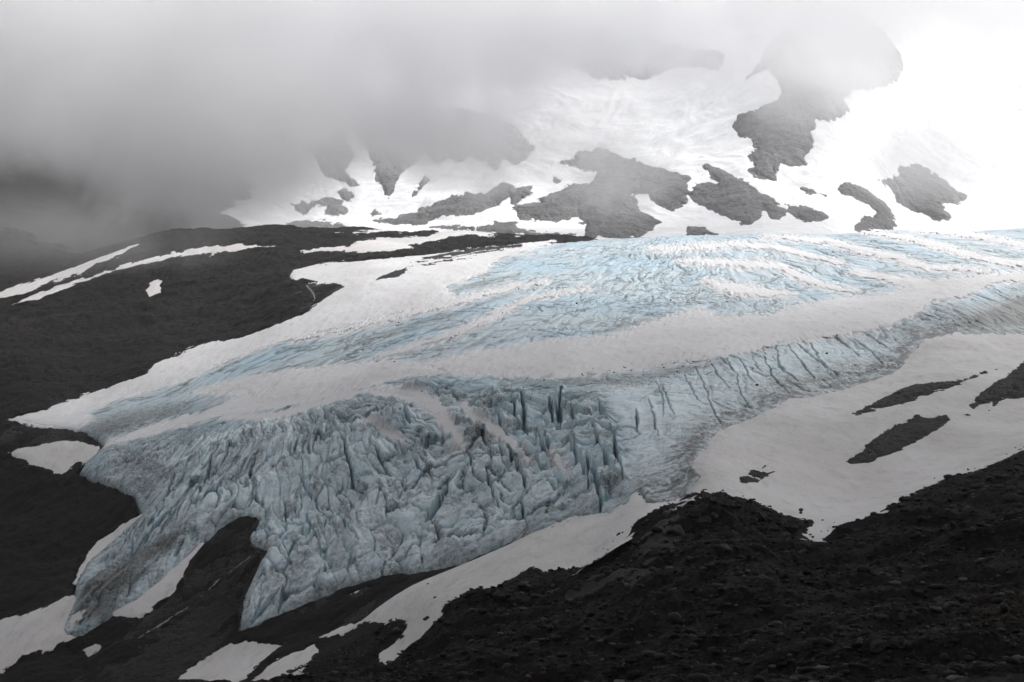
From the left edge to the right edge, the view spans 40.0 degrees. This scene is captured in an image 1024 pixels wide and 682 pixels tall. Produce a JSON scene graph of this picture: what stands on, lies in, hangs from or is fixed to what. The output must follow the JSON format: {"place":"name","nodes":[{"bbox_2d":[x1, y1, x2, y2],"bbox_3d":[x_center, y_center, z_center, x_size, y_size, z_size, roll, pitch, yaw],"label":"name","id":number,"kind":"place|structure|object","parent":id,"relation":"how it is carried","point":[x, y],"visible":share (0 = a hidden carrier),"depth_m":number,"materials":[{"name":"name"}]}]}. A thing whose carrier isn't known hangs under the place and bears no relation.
{"place":"outdoors","nodes":[
{"label":"outdoors","id":0,"kind":"place"},
{"bbox_2d":[0,0,1023,253],"bbox_3d":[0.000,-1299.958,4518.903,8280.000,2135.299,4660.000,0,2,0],"label":"mountain","id":1,"kind":"structure","parent":0,"point":[122,120],"depth_m":3234.61,"materials":[{"name":"white snow"}]},
{"bbox_2d":[283,218,347,227],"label":"mountain rock","id":2,"kind":"object","parent":1,"relation":"on","point":[307,223],"visible":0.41,"depth_m":2644.07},
{"bbox_2d":[289,197,347,215],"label":"mountain rock","id":3,"kind":"object","parent":1,"relation":"on","point":[334,206],"visible":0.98,"depth_m":2850.48,"materials":[{"name":"grey stone"}]},
{"bbox_2d":[306,129,359,186],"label":"mountain rock","id":4,"kind":"object","parent":1,"relation":"on","point":[334,155],"visible":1,"depth_m":3158.37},
{"bbox_2d":[337,188,354,201],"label":"mountain rock","id":5,"kind":"object","parent":1,"relation":"on","point":[345,195],"visible":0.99,"depth_m":2975.81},
{"bbox_2d":[368,209,382,216],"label":"mountain rock","id":6,"kind":"object","parent":1,"relation":"on","point":[374,212],"visible":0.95,"depth_m":2847.81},
{"bbox_2d":[412,175,429,196],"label":"mountain rock","id":7,"kind":"object","parent":1,"relation":"on","point":[425,180],"visible":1,"depth_m":2991.38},
{"bbox_2d":[347,103,536,198],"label":"mountain rock","id":8,"kind":"object","parent":1,"relation":"on","point":[396,142],"visible":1,"depth_m":3254.92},
{"bbox_2d":[372,182,532,225],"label":"mountain rock","id":9,"kind":"object","parent":1,"relation":"on","point":[467,203],"visible":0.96,"depth_m":2778.77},
{"bbox_2d":[429,220,575,234],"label":"mountain rock","id":10,"kind":"object","parent":1,"relation":"on","point":[504,227],"visible":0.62,"depth_m":2500.96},
{"bbox_2d":[553,176,561,183],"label":"mountain rock","id":11,"kind":"object","parent":1,"relation":"on","point":[556,180],"visible":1,"depth_m":2916.93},
{"bbox_2d":[512,147,691,238],"bbox_3d":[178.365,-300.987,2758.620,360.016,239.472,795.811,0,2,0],"label":"mountain rock","id":12,"kind":"object","parent":1,"relation":"on","point":[604,202],"visible":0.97,"depth_m":2715.51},
{"bbox_2d":[494,17,724,80],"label":"mountain rock","id":13,"kind":"object","parent":1,"relation":"on","point":[599,53],"visible":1,"depth_m":3658.70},
{"bbox_2d":[686,226,718,235],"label":"mountain rock","id":14,"kind":"object","parent":1,"relation":"on","point":[694,230],"visible":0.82,"depth_m":2425.67,"materials":[{"name":"grey stone"}]},
{"bbox_2d":[688,163,788,225],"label":"mountain rock","id":15,"kind":"object","parent":1,"relation":"on","point":[730,196],"visible":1,"depth_m":2586.80,"materials":[{"name":"grey stone"}]},
{"bbox_2d":[785,204,828,222],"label":"mountain rock","id":16,"kind":"object","parent":1,"relation":"on","point":[805,213],"visible":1,"depth_m":2470.89,"materials":[{"name":"grey stone"}]},
{"bbox_2d":[800,187,826,196],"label":"mountain rock","id":17,"kind":"object","parent":1,"relation":"on","point":[809,191],"visible":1,"depth_m":2606.99,"materials":[{"name":"grey stone"}]},
{"bbox_2d":[732,1,903,180],"bbox_3d":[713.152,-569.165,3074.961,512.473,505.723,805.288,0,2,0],"label":"mountain rock","id":18,"kind":"object","parent":1,"relation":"on","point":[820,61],"visible":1,"depth_m":3071.16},
{"bbox_2d":[838,182,896,231],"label":"mountain rock","id":19,"kind":"object","parent":1,"relation":"on","point":[882,218],"visible":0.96,"depth_m":2632.56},
{"bbox_2d":[878,164,967,221],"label":"mountain rock","id":20,"kind":"object","parent":1,"relation":"on","point":[918,188],"visible":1,"depth_m":2821.38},
{"bbox_2d":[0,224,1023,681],"bbox_3d":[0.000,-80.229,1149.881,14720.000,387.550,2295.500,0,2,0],"label":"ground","id":21,"kind":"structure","parent":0,"point":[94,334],"depth_m":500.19,"materials":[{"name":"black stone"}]},
{"bbox_2d":[0,595,86,673],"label":"snow patch","id":22,"kind":"object","parent":21,"relation":"on","point":[43,630],"visible":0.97,"depth_m":603.75,"materials":[{"name":"white snow"}]},
{"bbox_2d":[0,426,88,446],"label":"rock outcrop","id":23,"kind":"object","parent":21,"relation":"on","point":[53,435],"visible":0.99,"depth_m":891.88,"materials":[{"name":"black stone"}]},
{"bbox_2d":[8,440,99,473],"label":"snow patch","id":24,"kind":"object","parent":21,"relation":"on","point":[60,457],"visible":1,"depth_m":856.60,"materials":[{"name":"white snow"}]},
{"bbox_2d":[0,244,138,297],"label":"snow strip","id":25,"kind":"object","parent":21,"relation":"on","point":[18,289],"visible":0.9,"depth_m":1537.12,"materials":[{"name":"white snow"}]},
{"bbox_2d":[83,644,100,656],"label":"snow patch","id":26,"kind":"object","parent":21,"relation":"on","point":[90,650],"visible":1,"depth_m":565.87,"materials":[{"name":"white snow"}]},
{"bbox_2d":[12,243,273,304],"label":"snow strip","id":27,"kind":"object","parent":21,"relation":"on","point":[192,251],"visible":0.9,"depth_m":1509.91,"materials":[{"name":"white snow"}]},
{"bbox_2d":[146,279,161,296],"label":"snow patch","id":28,"kind":"object","parent":21,"relation":"on","point":[154,288],"visible":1,"depth_m":1374.52,"materials":[{"name":"white snow"}]},
{"bbox_2d":[72,516,267,681],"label":"rock outcrop","id":29,"kind":"object","parent":21,"relation":"on","point":[193,620],"visible":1,"depth_m":568.13,"materials":[{"name":"black stone"}]},
{"bbox_2d":[137,557,248,638],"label":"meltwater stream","id":30,"kind":"structure","parent":29,"relation":"on","point":[216,581],"depth_m":579.82,"materials":[{"name":"grey liquid"}]},
{"bbox_2d":[179,641,280,681],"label":"snow patch","id":31,"kind":"object","parent":21,"relation":"on","point":[231,662],"visible":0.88,"depth_m":505.10,"materials":[{"name":"white snow"}]},
{"bbox_2d":[253,644,318,680],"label":"snow patch","id":32,"kind":"object","parent":21,"relation":"on","point":[291,661],"visible":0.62,"depth_m":456.71,"materials":[{"name":"white snow"}]},
{"bbox_2d":[297,579,381,627],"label":"rock outcrop","id":33,"kind":"object","parent":21,"relation":"on","point":[361,613],"visible":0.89,"depth_m":501.27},
{"bbox_2d":[319,621,362,637],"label":"snow patch","id":34,"kind":"object","parent":21,"relation":"on","point":[342,630],"visible":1,"depth_m":489.29,"materials":[{"name":"white snow"}]},
{"bbox_2d":[300,229,519,253],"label":"snow strip","id":35,"kind":"object","parent":21,"relation":"on","point":[379,244],"visible":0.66,"depth_m":1525.67,"materials":[{"name":"white snow"}]},
{"bbox_2d":[23,228,1023,636],"bbox_3d":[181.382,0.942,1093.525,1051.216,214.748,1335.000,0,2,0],"label":"glacier","id":36,"kind":"object","parent":21,"relation":"on","point":[355,486],"visible":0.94,"depth_m":712.38,"materials":[{"name":"ice"}]},
{"bbox_2d":[73,513,142,584],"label":"snow patch","id":37,"kind":"object","parent":36,"relation":"on","point":[99,546],"visible":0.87,"depth_m":712.61,"materials":[{"name":"white snow"}]},
{"bbox_2d":[112,542,203,617],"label":"snow patch","id":38,"kind":"object","parent":36,"relation":"on","point":[163,588],"visible":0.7,"depth_m":604.57,"materials":[{"name":"white snow"}]},
{"bbox_2d":[8,240,555,431],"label":"snow cover","id":39,"kind":"object","parent":36,"relation":"on","point":[363,294],"visible":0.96,"depth_m":1102.37,"materials":[{"name":"white snow"}]},
{"bbox_2d":[291,283,343,310],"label":"rock outcrop","id":40,"kind":"object","parent":39,"relation":"on","point":[310,285],"visible":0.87,"depth_m":1211.11,"materials":[{"name":"grey stone"}]},
{"bbox_2d":[394,255,474,271],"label":"debris streak","id":41,"kind":"object","parent":39,"relation":"on","point":[451,259],"visible":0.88,"depth_m":1286.96,"materials":[{"name":"grey stone"}]},
{"bbox_2d":[410,249,503,262],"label":"debris streak","id":42,"kind":"object","parent":39,"relation":"on","point":[461,253],"visible":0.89,"depth_m":1365.26,"materials":[{"name":"grey stone"}]},
{"bbox_2d":[421,244,522,259],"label":"debris streak","id":43,"kind":"object","parent":39,"relation":"on","point":[480,249],"visible":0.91,"depth_m":1403.23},
{"bbox_2d":[202,358,444,406],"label":"snow cover","id":44,"kind":"object","parent":36,"relation":"on","point":[323,380],"visible":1,"depth_m":853.58,"materials":[{"name":"white snow"}]},
{"bbox_2d":[376,270,405,279],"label":"debris streak","id":45,"kind":"object","parent":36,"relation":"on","point":[393,274],"visible":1,"depth_m":1219.90,"materials":[{"name":"grey stone"}]},
{"bbox_2d":[293,279,548,342],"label":"snow streak","id":46,"kind":"object","parent":36,"relation":"on","point":[472,297],"visible":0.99,"depth_m":1044.33,"materials":[{"name":"white snow"}]},
{"bbox_2d":[388,390,465,450],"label":"snow runnel","id":47,"kind":"object","parent":36,"relation":"on","point":[404,393],"visible":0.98,"depth_m":740.05,"materials":[{"name":"white snow"}]},
{"bbox_2d":[373,285,591,359],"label":"snow streak","id":48,"kind":"object","parent":36,"relation":"on","point":[488,319],"visible":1,"depth_m":971.20,"materials":[{"name":"white snow"}]},
{"bbox_2d":[427,269,1023,377],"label":"snow cover","id":49,"kind":"object","parent":36,"relation":"on","point":[690,336],"visible":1,"depth_m":863.19,"materials":[{"name":"white snow"}]},
{"bbox_2d":[645,240,842,265],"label":"snow streak","id":50,"kind":"object","parent":36,"relation":"on","point":[758,246],"visible":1,"depth_m":1359.37,"materials":[{"name":"white snow"}]},
{"bbox_2d":[702,277,796,297],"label":"snow streak","id":51,"kind":"object","parent":36,"relation":"on","point":[736,288],"visible":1,"depth_m":1108.89,"materials":[{"name":"white snow"}]},
{"bbox_2d":[674,257,859,293],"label":"snow streak","id":52,"kind":"object","parent":36,"relation":"on","point":[789,272],"visible":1,"depth_m":1235.53,"materials":[{"name":"white snow"}]},
{"bbox_2d":[761,233,991,273],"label":"snow streak","id":53,"kind":"object","parent":36,"relation":"on","point":[863,251],"visible":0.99,"depth_m":1291.12,"materials":[{"name":"white snow"}]},
{"bbox_2d":[858,231,1023,267],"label":"snow streak","id":54,"kind":"object","parent":36,"relation":"on","point":[933,245],"visible":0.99,"depth_m":1296.41,"materials":[{"name":"white snow"}]},
{"bbox_2d":[911,230,1023,247],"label":"snow streak","id":55,"kind":"object","parent":36,"relation":"on","point":[991,238],"visible":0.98,"depth_m":1398.72,"materials":[{"name":"white snow"}]},
{"bbox_2d":[362,492,700,664],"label":"snow slab","id":56,"kind":"structure","parent":21,"relation":"on","point":[578,541],"depth_m":421.99,"materials":[{"name":"white snow"}]},
{"bbox_2d":[280,457,1023,681],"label":"gravel","id":57,"kind":"structure","parent":21,"relation":"on","point":[821,642],"depth_m":245.79,"materials":[{"name":"stone"}]},
{"bbox_2d":[492,591,505,600],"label":"boulder","id":58,"kind":"object","parent":57,"relation":"on","point":[499,595],"visible":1,"depth_m":305.30,"materials":[{"name":"grey stone"}]},
{"bbox_2d":[517,581,530,588],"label":"boulder","id":59,"kind":"object","parent":57,"relation":"on","point":[523,584],"visible":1,"depth_m":319.80,"materials":[{"name":"grey stone"}]},
{"bbox_2d":[597,639,603,644],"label":"boulder","id":60,"kind":"object","parent":57,"relation":"on","point":[600,641],"visible":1,"depth_m":239.11,"materials":[{"name":"black stone"}]},
{"bbox_2d":[546,567,658,599],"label":"rock outcrop","id":61,"kind":"object","parent":57,"relation":"on","point":[587,588],"visible":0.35,"depth_m":303.02,"materials":[{"name":"grey stone"}]},
{"bbox_2d":[648,566,656,571],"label":"boulder","id":62,"kind":"object","parent":57,"relation":"on","point":[652,568],"visible":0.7,"depth_m":286.94,"materials":[{"name":"grey stone"}]},
{"bbox_2d":[642,557,664,567],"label":"boulder","id":63,"kind":"object","parent":57,"relation":"on","point":[657,562],"visible":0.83,"depth_m":293.91,"materials":[{"name":"grey stone"}]},
{"bbox_2d":[632,514,681,561],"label":"rock outcrop","id":64,"kind":"object","parent":57,"relation":"on","point":[655,540],"visible":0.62,"depth_m":317.25,"materials":[{"name":"grey stone"}]},
{"bbox_2d":[666,524,685,536],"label":"boulder","id":65,"kind":"object","parent":57,"relation":"on","point":[676,530],"visible":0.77,"depth_m":317.39,"materials":[{"name":"grey stone"}]},
{"bbox_2d":[687,500,696,504],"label":"boulder","id":66,"kind":"object","parent":57,"relation":"on","point":[690,502],"visible":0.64,"depth_m":344.65,"materials":[{"name":"black stone"}]},
{"bbox_2d":[689,642,697,648],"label":"boulder","id":67,"kind":"object","parent":57,"relation":"on","point":[692,645],"visible":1,"depth_m":223.44,"materials":[{"name":"black stone"}]},
{"bbox_2d":[688,507,701,517],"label":"boulder","id":68,"kind":"object","parent":57,"relation":"on","point":[693,512],"visible":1,"depth_m":323.69,"materials":[{"name":"black stone"}]},
{"bbox_2d":[694,515,711,522],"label":"rock outcrop","id":69,"kind":"object","parent":57,"relation":"on","point":[705,518],"visible":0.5,"depth_m":323.60,"materials":[{"name":"grey stone"}]},
{"bbox_2d":[710,512,718,517],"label":"boulder","id":70,"kind":"object","parent":69,"relation":"on","point":[713,515],"visible":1,"depth_m":323.42,"materials":[{"name":"grey stone"}]},
{"bbox_2d":[713,544,732,551],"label":"boulder","id":71,"kind":"object","parent":57,"relation":"on","point":[723,547],"visible":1,"depth_m":288.12,"materials":[{"name":"grey stone"}]},
{"bbox_2d":[729,571,739,575],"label":"boulder","id":72,"kind":"object","parent":57,"relation":"on","point":[734,574],"visible":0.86,"depth_m":263.85,"materials":[{"name":"grey stone"}]},
{"bbox_2d":[749,556,755,561],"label":"boulder","id":73,"kind":"object","parent":57,"relation":"on","point":[752,558],"visible":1,"depth_m":285.83,"materials":[{"name":"grey stone"}]},
{"bbox_2d":[754,511,765,521],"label":"boulder","id":74,"kind":"object","parent":57,"relation":"on","point":[760,516],"visible":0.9,"depth_m":338.27,"materials":[{"name":"grey stone"}]},
{"bbox_2d":[784,525,797,532],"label":"boulder","id":75,"kind":"object","parent":57,"relation":"on","point":[791,529],"visible":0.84,"depth_m":344.35,"materials":[{"name":"grey stone"}]},
{"bbox_2d":[802,540,810,545],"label":"boulder","id":76,"kind":"object","parent":57,"relation":"on","point":[807,542],"visible":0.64,"depth_m":313.88,"materials":[{"name":"grey stone"}]},
{"bbox_2d":[870,638,886,653],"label":"boulder","id":77,"kind":"object","parent":57,"relation":"on","point":[877,645],"visible":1,"depth_m":197.91,"materials":[{"name":"black stone"}]},
{"bbox_2d":[878,614,888,621],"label":"boulder","id":78,"kind":"object","parent":57,"relation":"on","point":[883,617],"visible":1,"depth_m":216.28,"materials":[{"name":"black stone"}]},
{"bbox_2d":[759,506,775,514],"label":"boulder","id":79,"kind":"object","parent":21,"relation":"on","point":[770,510],"visible":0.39,"depth_m":369.23,"materials":[{"name":"grey stone"}]},
{"bbox_2d":[686,332,1023,541],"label":"snow field","id":80,"kind":"structure","parent":21,"relation":"on","point":[805,449],"depth_m":542.18,"materials":[{"name":"white snow"}]},
{"bbox_2d":[739,465,774,483],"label":"rock outcrop","id":81,"kind":"object","parent":80,"relation":"on","point":[754,474],"visible":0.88,"depth_m":461.04,"materials":[{"name":"grey stone"}]},
{"bbox_2d":[846,415,949,463],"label":"rock outcrop","id":82,"kind":"object","parent":80,"relation":"on","point":[897,437],"visible":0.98,"depth_m":551.68,"materials":[{"name":"grey stone"}]},
{"bbox_2d":[852,372,986,415],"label":"rock outcrop","id":83,"kind":"object","parent":80,"relation":"on","point":[905,394],"visible":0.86,"depth_m":658.04,"materials":[{"name":"grey stone"}]},
{"bbox_2d":[969,361,1023,410],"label":"rock outcrop","id":84,"kind":"object","parent":21,"relation":"on","point":[1010,385],"visible":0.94,"depth_m":658.57,"materials":[{"name":"grey stone"}]}
]}

